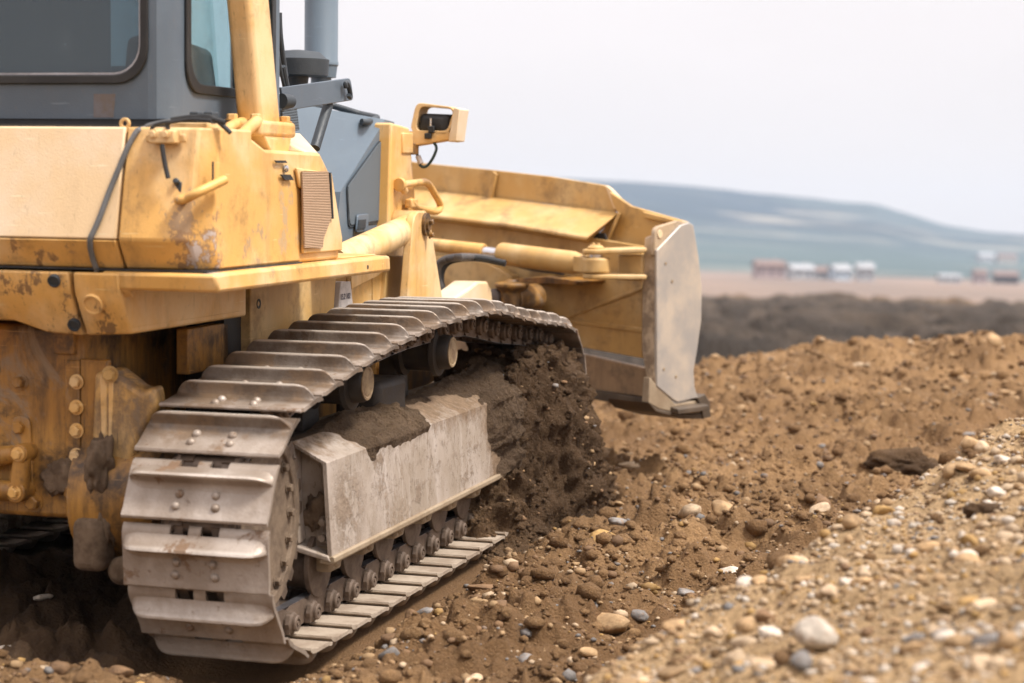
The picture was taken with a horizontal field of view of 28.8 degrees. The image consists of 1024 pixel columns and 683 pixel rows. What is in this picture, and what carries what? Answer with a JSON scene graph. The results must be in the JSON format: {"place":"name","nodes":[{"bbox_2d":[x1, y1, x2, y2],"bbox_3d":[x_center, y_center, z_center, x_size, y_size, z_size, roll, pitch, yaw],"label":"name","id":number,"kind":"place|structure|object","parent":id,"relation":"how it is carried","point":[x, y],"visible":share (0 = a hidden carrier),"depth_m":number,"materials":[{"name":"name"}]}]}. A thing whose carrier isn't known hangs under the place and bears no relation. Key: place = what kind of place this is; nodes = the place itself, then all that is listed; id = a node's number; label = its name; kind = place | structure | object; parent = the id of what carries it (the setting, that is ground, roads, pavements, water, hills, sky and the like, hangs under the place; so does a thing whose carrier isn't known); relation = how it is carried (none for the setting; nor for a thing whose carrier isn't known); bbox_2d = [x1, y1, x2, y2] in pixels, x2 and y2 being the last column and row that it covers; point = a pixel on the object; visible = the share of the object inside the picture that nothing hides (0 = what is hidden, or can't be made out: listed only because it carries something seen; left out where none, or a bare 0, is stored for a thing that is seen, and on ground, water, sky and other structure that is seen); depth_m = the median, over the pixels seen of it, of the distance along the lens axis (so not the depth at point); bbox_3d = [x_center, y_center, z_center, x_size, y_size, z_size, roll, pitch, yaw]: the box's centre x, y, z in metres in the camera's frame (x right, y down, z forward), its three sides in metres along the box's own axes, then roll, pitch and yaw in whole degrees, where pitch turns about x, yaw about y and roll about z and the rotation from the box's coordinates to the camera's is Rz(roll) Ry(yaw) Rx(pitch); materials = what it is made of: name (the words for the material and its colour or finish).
{"place":"outdoors","nodes":[
{"label":"outdoors","id":0,"kind":"place"},
{"bbox_2d":[0,271,1023,682],"bbox_3d":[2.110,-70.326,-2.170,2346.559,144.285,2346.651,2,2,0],"label":"ground","id":1,"kind":"structure","parent":0,"point":[78,617],"depth_m":8.85,"materials":[{"name":"soil"}]},
{"bbox_2d":[33,594,52,600],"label":"stone","id":2,"kind":"object","parent":1,"relation":"on","point":[41,597],"visible":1,"depth_m":7.63,"materials":[{"name":"grey stone"}]},
{"bbox_2d":[50,661,69,674],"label":"stone","id":3,"kind":"object","parent":1,"relation":"on","point":[61,668],"visible":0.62,"depth_m":6.46,"materials":[{"name":"brown stone"}]},
{"bbox_2d":[109,665,133,676],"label":"stone","id":4,"kind":"object","parent":1,"relation":"on","point":[121,670],"visible":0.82,"depth_m":6.49,"materials":[{"name":"beige stone"}]},
{"bbox_2d":[0,0,710,664],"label":"bulldozer","id":5,"kind":"object","parent":1,"relation":"on","point":[248,312],"visible":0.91,"depth_m":7.23,"materials":[{"name":"yellow paint"}]},
{"bbox_2d":[0,0,148,83],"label":"rear window","id":6,"kind":"structure","parent":5,"relation":"in","point":[64,47],"depth_m":6.84,"materials":[{"name":"glass"}]},
{"bbox_2d":[184,0,275,97],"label":"side window","id":7,"kind":"structure","parent":5,"relation":"in","point":[198,88],"depth_m":7.02,"materials":[{"name":"glass"}]},
{"bbox_2d":[347,141,380,232],"bbox_3d":[-0.666,-0.741,9.469,0.024,0.438,0.614,2,5,16],"label":"engine door","id":8,"kind":"structure","parent":5,"relation":"in","point":[363,189],"depth_m":9.40,"materials":[{"name":"grey paint"}]},
{"bbox_2d":[381,633,395,645],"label":"stone","id":9,"kind":"object","parent":1,"relation":"on","point":[386,638],"visible":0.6,"depth_m":7.02,"materials":[{"name":"brown stone"}]},
{"bbox_2d":[378,646,399,659],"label":"stone","id":10,"kind":"object","parent":1,"relation":"on","point":[393,649],"visible":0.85,"depth_m":6.82,"materials":[{"name":"grey stone"}]},
{"bbox_2d":[405,609,416,617],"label":"stone","id":11,"kind":"object","parent":1,"relation":"on","point":[408,612],"visible":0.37,"depth_m":7.53,"materials":[{"name":"brown stone"}]},
{"bbox_2d":[417,607,432,613],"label":"stone","id":12,"kind":"object","parent":1,"relation":"on","point":[425,610],"visible":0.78,"depth_m":7.52,"materials":[{"name":"grey stone"}]},
{"bbox_2d":[464,673,482,682],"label":"stone","id":13,"kind":"object","parent":1,"relation":"on","point":[477,676],"visible":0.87,"depth_m":6.73,"materials":[{"name":"beige stone"}]},
{"bbox_2d":[467,584,492,591],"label":"stone","id":14,"kind":"object","parent":1,"relation":"on","point":[471,588],"visible":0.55,"depth_m":8.03,"materials":[{"name":"beige stone"}]},
{"bbox_2d":[490,600,506,608],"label":"stone","id":15,"kind":"object","parent":1,"relation":"on","point":[503,602],"visible":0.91,"depth_m":7.30,"materials":[{"name":"beige stone"}]},
{"bbox_2d":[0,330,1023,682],"bbox_3d":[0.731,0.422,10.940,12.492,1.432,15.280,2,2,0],"label":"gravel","id":16,"kind":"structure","parent":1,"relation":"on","point":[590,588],"depth_m":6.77,"materials":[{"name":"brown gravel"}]},
{"bbox_2d":[518,653,531,662],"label":"stone","id":17,"kind":"object","parent":1,"relation":"on","point":[523,657],"visible":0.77,"depth_m":6.87,"materials":[{"name":"white stone"}]},
{"bbox_2d":[433,339,618,564],"bbox_3d":[0.425,0.468,9.941,1.516,1.021,2.700,2,5,16],"label":"soil heap","id":18,"kind":"object","parent":1,"relation":"on","point":[565,471],"visible":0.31,"depth_m":9.72,"materials":[{"name":"brown soil"}]},
{"bbox_2d":[580,647,597,656],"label":"stone","id":19,"kind":"object","parent":1,"relation":"on","point":[588,652],"visible":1,"depth_m":7.05,"materials":[{"name":"beige stone"}]},
{"bbox_2d":[588,529,614,539],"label":"stone","id":20,"kind":"object","parent":1,"relation":"on","point":[595,533],"visible":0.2,"depth_m":9.11,"materials":[{"name":"brown stone"}]},
{"bbox_2d":[596,613,629,633],"bbox_3d":[0.364,1.061,7.488,0.132,0.091,0.198,-19,14,-40],"label":"stone","id":21,"kind":"object","parent":1,"relation":"on","point":[612,623],"visible":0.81,"depth_m":7.42,"materials":[{"name":"beige stone"}]},
{"bbox_2d":[608,517,626,526],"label":"stone","id":22,"kind":"object","parent":1,"relation":"on","point":[617,521],"visible":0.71,"depth_m":9.41,"materials":[{"name":"grey stone"}]},
{"bbox_2d":[615,501,623,506],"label":"stone","id":23,"kind":"object","parent":1,"relation":"on","point":[618,503],"visible":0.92,"depth_m":10.09,"materials":[{"name":"brown stone"}]},
{"bbox_2d":[615,677,638,682],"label":"stone","id":24,"kind":"object","parent":1,"relation":"on","point":[629,680],"visible":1,"depth_m":5.08,"materials":[{"name":"beige stone"}]},
{"bbox_2d":[618,462,639,468],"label":"stone","id":25,"kind":"object","parent":1,"relation":"on","point":[628,465],"visible":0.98,"depth_m":11.64,"materials":[{"name":"stone"}]},
{"bbox_2d":[631,609,648,621],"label":"stone","id":26,"kind":"object","parent":1,"relation":"on","point":[639,615],"visible":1,"depth_m":7.55,"materials":[{"name":"grey stone"}]},
{"bbox_2d":[636,675,651,681],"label":"stone","id":27,"kind":"object","parent":1,"relation":"on","point":[644,678],"visible":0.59,"depth_m":5.20,"materials":[{"name":"beige stone"}]},
{"bbox_2d":[657,666,686,680],"bbox_3d":[0.412,0.852,5.113,0.078,0.040,0.052,-11,-5,-4],"label":"stone","id":28,"kind":"object","parent":1,"relation":"on","point":[666,673],"visible":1,"depth_m":5.10,"materials":[{"name":"beige stone"}]},
{"bbox_2d":[662,619,685,631],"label":"stone","id":29,"kind":"object","parent":1,"relation":"on","point":[670,624],"visible":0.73,"depth_m":5.62,"materials":[{"name":"beige stone"}]},
{"bbox_2d":[677,588,693,596],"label":"stone","id":30,"kind":"object","parent":1,"relation":"on","point":[681,591],"visible":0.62,"depth_m":8.27,"materials":[{"name":"white stone"}]},
{"bbox_2d":[678,503,701,518],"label":"stone","id":31,"kind":"object","parent":1,"relation":"on","point":[687,510],"visible":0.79,"depth_m":9.60,"materials":[{"name":"beige stone"}]},
{"bbox_2d":[701,661,713,670],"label":"stone","id":32,"kind":"object","parent":1,"relation":"on","point":[705,665],"visible":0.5,"depth_m":5.12,"materials":[{"name":"beige stone"}]},
{"bbox_2d":[705,626,722,637],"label":"stone","id":33,"kind":"object","parent":1,"relation":"on","point":[714,631],"visible":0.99,"depth_m":5.37,"materials":[{"name":"beige stone"}]},
{"bbox_2d":[711,500,732,516],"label":"stone","id":34,"kind":"object","parent":1,"relation":"on","point":[718,506],"visible":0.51,"depth_m":9.73,"materials":[{"name":"beige stone"}]},
{"bbox_2d":[716,566,737,572],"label":"stone","id":35,"kind":"object","parent":1,"relation":"on","point":[731,568],"visible":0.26,"depth_m":8.69,"materials":[{"name":"white stone"}]},
{"bbox_2d":[719,652,746,665],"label":"stone","id":36,"kind":"object","parent":1,"relation":"on","point":[731,658],"visible":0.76,"depth_m":4.99,"materials":[{"name":"beige stone"}]},
{"bbox_2d":[728,661,742,671],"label":"stone","id":37,"kind":"object","parent":1,"relation":"on","point":[737,663],"visible":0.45,"depth_m":4.83,"materials":[{"name":"beige stone"}]},
{"bbox_2d":[729,636,757,648],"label":"stone","id":38,"kind":"object","parent":1,"relation":"on","point":[740,642],"visible":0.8,"depth_m":5.17,"materials":[{"name":"beige stone"}]},
{"bbox_2d":[736,576,751,586],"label":"stone","id":39,"kind":"object","parent":1,"relation":"on","point":[744,581],"visible":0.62,"depth_m":5.81,"materials":[{"name":"white stone"}]},
{"bbox_2d":[735,616,755,633],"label":"stone","id":40,"kind":"object","parent":1,"relation":"on","point":[745,625],"visible":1,"depth_m":5.35,"materials":[{"name":"beige stone"}]},
{"bbox_2d":[746,656,757,666],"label":"stone","id":41,"kind":"object","parent":1,"relation":"on","point":[749,659],"visible":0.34,"depth_m":4.87,"materials":[{"name":"beige stone"}]},
{"bbox_2d":[751,575,766,585],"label":"stone","id":42,"kind":"object","parent":1,"relation":"on","point":[757,580],"visible":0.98,"depth_m":5.79,"materials":[{"name":"beige stone"}]},
{"bbox_2d":[750,659,775,667],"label":"stone","id":43,"kind":"object","parent":1,"relation":"on","point":[767,663],"visible":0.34,"depth_m":4.80,"materials":[{"name":"beige stone"}]},
{"bbox_2d":[752,656,773,663],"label":"stone","id":44,"kind":"object","parent":1,"relation":"on","point":[769,658],"visible":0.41,"depth_m":4.83,"materials":[{"name":"beige stone"}]},
{"bbox_2d":[754,608,775,623],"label":"stone","id":45,"kind":"object","parent":1,"relation":"on","point":[763,615],"visible":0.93,"depth_m":5.40,"materials":[{"name":"brown stone"}]},
{"bbox_2d":[751,259,786,278],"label":"house","id":46,"kind":"structure","parent":1,"relation":"on","point":[773,269],"depth_m":636.68,"materials":[{"name":"ceramic"}]},
{"bbox_2d":[758,626,782,637],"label":"stone","id":47,"kind":"object","parent":1,"relation":"on","point":[766,631],"visible":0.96,"depth_m":5.23,"materials":[{"name":"white stone"}]},
{"bbox_2d":[776,555,798,566],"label":"stone","id":48,"kind":"object","parent":1,"relation":"on","point":[780,559],"visible":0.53,"depth_m":5.88,"materials":[{"name":"beige stone"}]},
{"bbox_2d":[790,622,797,634],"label":"stone","id":49,"kind":"object","parent":1,"relation":"on","point":[792,627],"visible":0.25,"depth_m":5.17,"materials":[{"name":"beige stone"}]},
{"bbox_2d":[785,263,815,279],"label":"house","id":50,"kind":"structure","parent":1,"relation":"on","point":[804,271],"depth_m":686.91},
{"bbox_2d":[793,555,808,563],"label":"stone","id":51,"kind":"object","parent":1,"relation":"on","point":[803,558],"visible":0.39,"depth_m":5.89,"materials":[{"name":"beige stone"}]},
{"bbox_2d":[790,650,812,671],"bbox_3d":[0.686,0.757,4.713,0.052,0.049,0.078,16,21,17],"label":"stone","id":52,"kind":"object","parent":1,"relation":"on","point":[800,660],"visible":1,"depth_m":4.69,"materials":[{"name":"grey stone"}]},
{"bbox_2d":[793,575,814,583],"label":"stone","id":53,"kind":"object","parent":1,"relation":"on","point":[798,579],"visible":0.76,"depth_m":5.69,"materials":[{"name":"beige stone"}]},
{"bbox_2d":[794,615,838,648],"bbox_3d":[0.766,0.731,4.984,0.110,0.083,0.148,10,-5,37],"label":"stone","id":54,"kind":"object","parent":1,"relation":"on","point":[815,632],"visible":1,"depth_m":4.94,"materials":[{"name":"beige stone"}]},
{"bbox_2d":[809,502,830,512],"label":"stone","id":55,"kind":"object","parent":1,"relation":"on","point":[823,506],"visible":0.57,"depth_m":9.79,"materials":[{"name":"beige stone"}]},
{"bbox_2d":[814,265,827,279],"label":"house","id":56,"kind":"structure","parent":1,"relation":"on","point":[821,272],"depth_m":696.96,"materials":[{"name":"ceramic"}]},
{"bbox_2d":[816,496,830,506],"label":"stone","id":57,"kind":"object","parent":1,"relation":"on","point":[820,499],"visible":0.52,"depth_m":10.09,"materials":[{"name":"brown stone"}]},
{"bbox_2d":[819,583,837,596],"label":"stone","id":58,"kind":"object","parent":1,"relation":"on","point":[829,589],"visible":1,"depth_m":5.41,"materials":[{"name":"beige stone"}]},
{"bbox_2d":[833,628,843,639],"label":"stone","id":59,"kind":"object","parent":1,"relation":"on","point":[840,633],"visible":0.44,"depth_m":4.99,"materials":[{"name":"brown stone"}]},
{"bbox_2d":[827,263,853,280],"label":"house","id":60,"kind":"structure","parent":1,"relation":"on","point":[841,272],"depth_m":687.54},
{"bbox_2d":[833,675,853,682],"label":"stone","id":61,"kind":"object","parent":1,"relation":"on","point":[841,679],"visible":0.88,"depth_m":4.46,"materials":[{"name":"beige stone"}]},
{"bbox_2d":[839,578,851,585],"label":"stone","id":62,"kind":"object","parent":1,"relation":"on","point":[842,581],"visible":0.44,"depth_m":5.51,"materials":[{"name":"white stone"}]},
{"bbox_2d":[842,513,862,528],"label":"stone","id":63,"kind":"object","parent":1,"relation":"on","point":[851,521],"visible":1,"depth_m":6.10,"materials":[{"name":"beige stone"}]},
{"bbox_2d":[850,577,873,584],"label":"stone","id":64,"kind":"object","parent":1,"relation":"on","point":[865,580],"visible":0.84,"depth_m":5.46,"materials":[{"name":"beige stone"}]},
{"bbox_2d":[854,262,875,281],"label":"house","id":65,"kind":"structure","parent":1,"relation":"on","point":[864,271],"depth_m":676.94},
{"bbox_2d":[872,505,892,514],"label":"stone","id":66,"kind":"object","parent":1,"relation":"on","point":[880,510],"visible":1,"depth_m":6.28,"materials":[{"name":"brown stone"}]},
{"bbox_2d":[863,447,936,475],"bbox_3d":[2.273,0.719,11.623,0.442,0.220,0.359,2,2,12],"label":"soil clod","id":67,"kind":"object","parent":1,"relation":"on","point":[911,461],"visible":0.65,"depth_m":11.50,"materials":[{"name":"brown soil"}]},
{"bbox_2d":[907,671,913,676],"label":"stone","id":68,"kind":"object","parent":1,"relation":"on","point":[909,673],"visible":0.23,"depth_m":4.43,"materials":[{"name":"beige stone"}]},
{"bbox_2d":[902,642,925,655],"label":"stone","id":69,"kind":"object","parent":1,"relation":"on","point":[910,647],"visible":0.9,"depth_m":4.59,"materials":[{"name":"brown stone"}]},
{"bbox_2d":[903,632,924,642],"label":"stone","id":70,"kind":"object","parent":1,"relation":"on","point":[913,636],"visible":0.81,"depth_m":4.73,"materials":[{"name":"grey stone"}]},
{"bbox_2d":[912,663,927,670],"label":"stone","id":71,"kind":"object","parent":1,"relation":"on","point":[918,666],"visible":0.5,"depth_m":4.48,"materials":[{"name":"white stone"}]},
{"bbox_2d":[916,541,939,553],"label":"stone","id":72,"kind":"object","parent":1,"relation":"on","point":[924,547],"visible":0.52,"depth_m":5.62,"materials":[{"name":"beige stone"}]},
{"bbox_2d":[929,458,941,465],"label":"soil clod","id":73,"kind":"object","parent":1,"relation":"on","point":[934,460],"visible":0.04,"depth_m":11.79,"materials":[{"name":"brown soil"}]},
{"bbox_2d":[930,628,950,637],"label":"stone","id":74,"kind":"object","parent":1,"relation":"on","point":[932,634],"visible":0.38,"depth_m":4.71,"materials":[{"name":"white stone"}]},
{"bbox_2d":[928,626,952,634],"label":"stone","id":75,"kind":"object","parent":1,"relation":"on","point":[933,629],"visible":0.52,"depth_m":4.73,"materials":[{"name":"beige stone"}]},
{"bbox_2d":[933,631,954,641],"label":"stone","id":76,"kind":"object","parent":1,"relation":"on","point":[941,635],"visible":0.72,"depth_m":4.61,"materials":[{"name":"white stone"}]},
{"bbox_2d":[936,273,962,282],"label":"house","id":77,"kind":"structure","parent":1,"relation":"on","point":[949,278],"depth_m":816.91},
{"bbox_2d":[942,462,959,478],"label":"stone","id":78,"kind":"object","parent":1,"relation":"on","point":[949,470],"visible":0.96,"depth_m":6.44,"materials":[{"name":"beige stone"}]},
{"bbox_2d":[943,634,972,649],"bbox_3d":[1.034,0.694,4.578,0.084,0.041,0.046,10,0,-8],"label":"stone","id":79,"kind":"object","parent":1,"relation":"on","point":[953,641],"visible":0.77,"depth_m":4.56,"materials":[{"name":"beige stone"}]},
{"bbox_2d":[952,670,968,679],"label":"stone","id":80,"kind":"object","parent":1,"relation":"on","point":[956,674],"visible":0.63,"depth_m":4.25,"materials":[{"name":"beige stone"}]},
{"bbox_2d":[955,463,976,471],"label":"stone","id":81,"kind":"object","parent":1,"relation":"on","point":[967,467],"visible":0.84,"depth_m":6.42,"materials":[{"name":"beige stone"}]},
{"bbox_2d":[953,552,979,561],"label":"stone","id":82,"kind":"object","parent":1,"relation":"on","point":[962,557],"visible":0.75,"depth_m":5.32,"materials":[{"name":"beige stone"}]},
{"bbox_2d":[957,549,977,554],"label":"stone","id":83,"kind":"object","parent":1,"relation":"on","point":[968,551],"visible":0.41,"depth_m":5.38,"materials":[{"name":"white stone"}]},
{"bbox_2d":[957,596,979,605],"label":"stone","id":84,"kind":"object","parent":1,"relation":"on","point":[962,601],"visible":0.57,"depth_m":5.02,"materials":[{"name":"beige stone"}]},
{"bbox_2d":[960,436,977,449],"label":"stone","id":85,"kind":"object","parent":1,"relation":"on","point":[968,442],"visible":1,"depth_m":6.67,"materials":[{"name":"brown stone"}]},
{"bbox_2d":[963,432,974,435],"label":"stone","id":86,"kind":"object","parent":1,"relation":"on","point":[969,433],"visible":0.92,"depth_m":12.79,"materials":[{"name":"grey stone"}]},
{"bbox_2d":[960,534,978,546],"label":"stone","id":87,"kind":"object","parent":1,"relation":"on","point":[972,540],"visible":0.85,"depth_m":5.48,"materials":[{"name":"brown stone"}]},
{"bbox_2d":[970,268,988,283],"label":"house","id":88,"kind":"structure","parent":1,"relation":"on","point":[979,276],"depth_m":837.02,"materials":[{"name":"ceramic"}]},
{"bbox_2d":[968,468,991,477],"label":"stone","id":89,"kind":"object","parent":1,"relation":"on","point":[981,472],"visible":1,"depth_m":6.32,"materials":[{"name":"beige stone"}]},
{"bbox_2d":[971,654,990,672],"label":"stone","id":90,"kind":"object","parent":1,"relation":"on","point":[978,661],"visible":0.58,"depth_m":4.32,"materials":[{"name":"beige stone"}]},
{"bbox_2d":[973,440,989,453],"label":"stone","id":91,"kind":"object","parent":1,"relation":"on","point":[981,446],"visible":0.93,"depth_m":6.66,"materials":[{"name":"beige stone"}]},
{"bbox_2d":[962,502,1002,518],"bbox_3d":[1.390,0.505,5.889,0.116,0.064,0.086,2,2,0],"label":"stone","id":92,"kind":"object","parent":1,"relation":"on","point":[970,509],"visible":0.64,"depth_m":5.86,"materials":[{"name":"brown stone"}]},
{"bbox_2d":[972,598,996,610],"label":"stone","id":93,"kind":"object","parent":1,"relation":"on","point":[983,603],"visible":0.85,"depth_m":4.92,"materials":[{"name":"beige stone"}]},
{"bbox_2d":[971,632,1000,646],"bbox_3d":[1.094,0.689,4.557,0.082,0.049,0.069,1,2,-17],"label":"stone","id":94,"kind":"object","parent":1,"relation":"on","point":[985,639],"visible":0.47,"depth_m":4.54,"materials":[{"name":"grey stone"}]},
{"bbox_2d":[985,333,1002,347],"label":"stone","id":95,"kind":"object","parent":1,"relation":"on","point":[994,340],"visible":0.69,"depth_m":15.98,"materials":[{"name":"brown stone"}]},
{"bbox_2d":[986,486,1005,498],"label":"stone","id":96,"kind":"object","parent":1,"relation":"on","point":[993,491],"visible":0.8,"depth_m":6.13,"materials":[{"name":"white stone"}]},
{"bbox_2d":[993,455,1009,463],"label":"stone","id":97,"kind":"object","parent":1,"relation":"on","point":[1000,458],"visible":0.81,"depth_m":6.44,"materials":[{"name":"grey stone"}]},
{"bbox_2d":[992,270,1019,283],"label":"house","id":98,"kind":"structure","parent":1,"relation":"on","point":[1008,277],"depth_m":855.99,"materials":[{"name":"ceramic"}]},
{"bbox_2d":[111,0,1023,234],"label":"sky","id":99,"kind":"structure","parent":0,"point":[913,107],"materials":[{"name":"white"}]},
{"bbox_2d":[520,179,1023,280],"bbox_3d":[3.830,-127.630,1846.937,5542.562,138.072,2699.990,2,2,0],"label":"hills","id":100,"kind":"structure","parent":0,"point":[736,231],"depth_m":2090.55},
{"bbox_2d":[975,252,995,262],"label":"house","id":101,"kind":"structure","parent":100,"relation":"on","point":[981,257],"depth_m":1596.38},
{"bbox_2d":[996,253,1017,263],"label":"house","id":102,"kind":"structure","parent":100,"relation":"on","point":[1002,258],"depth_m":1595.69,"materials":[{"name":"ceramic"}]}
]}

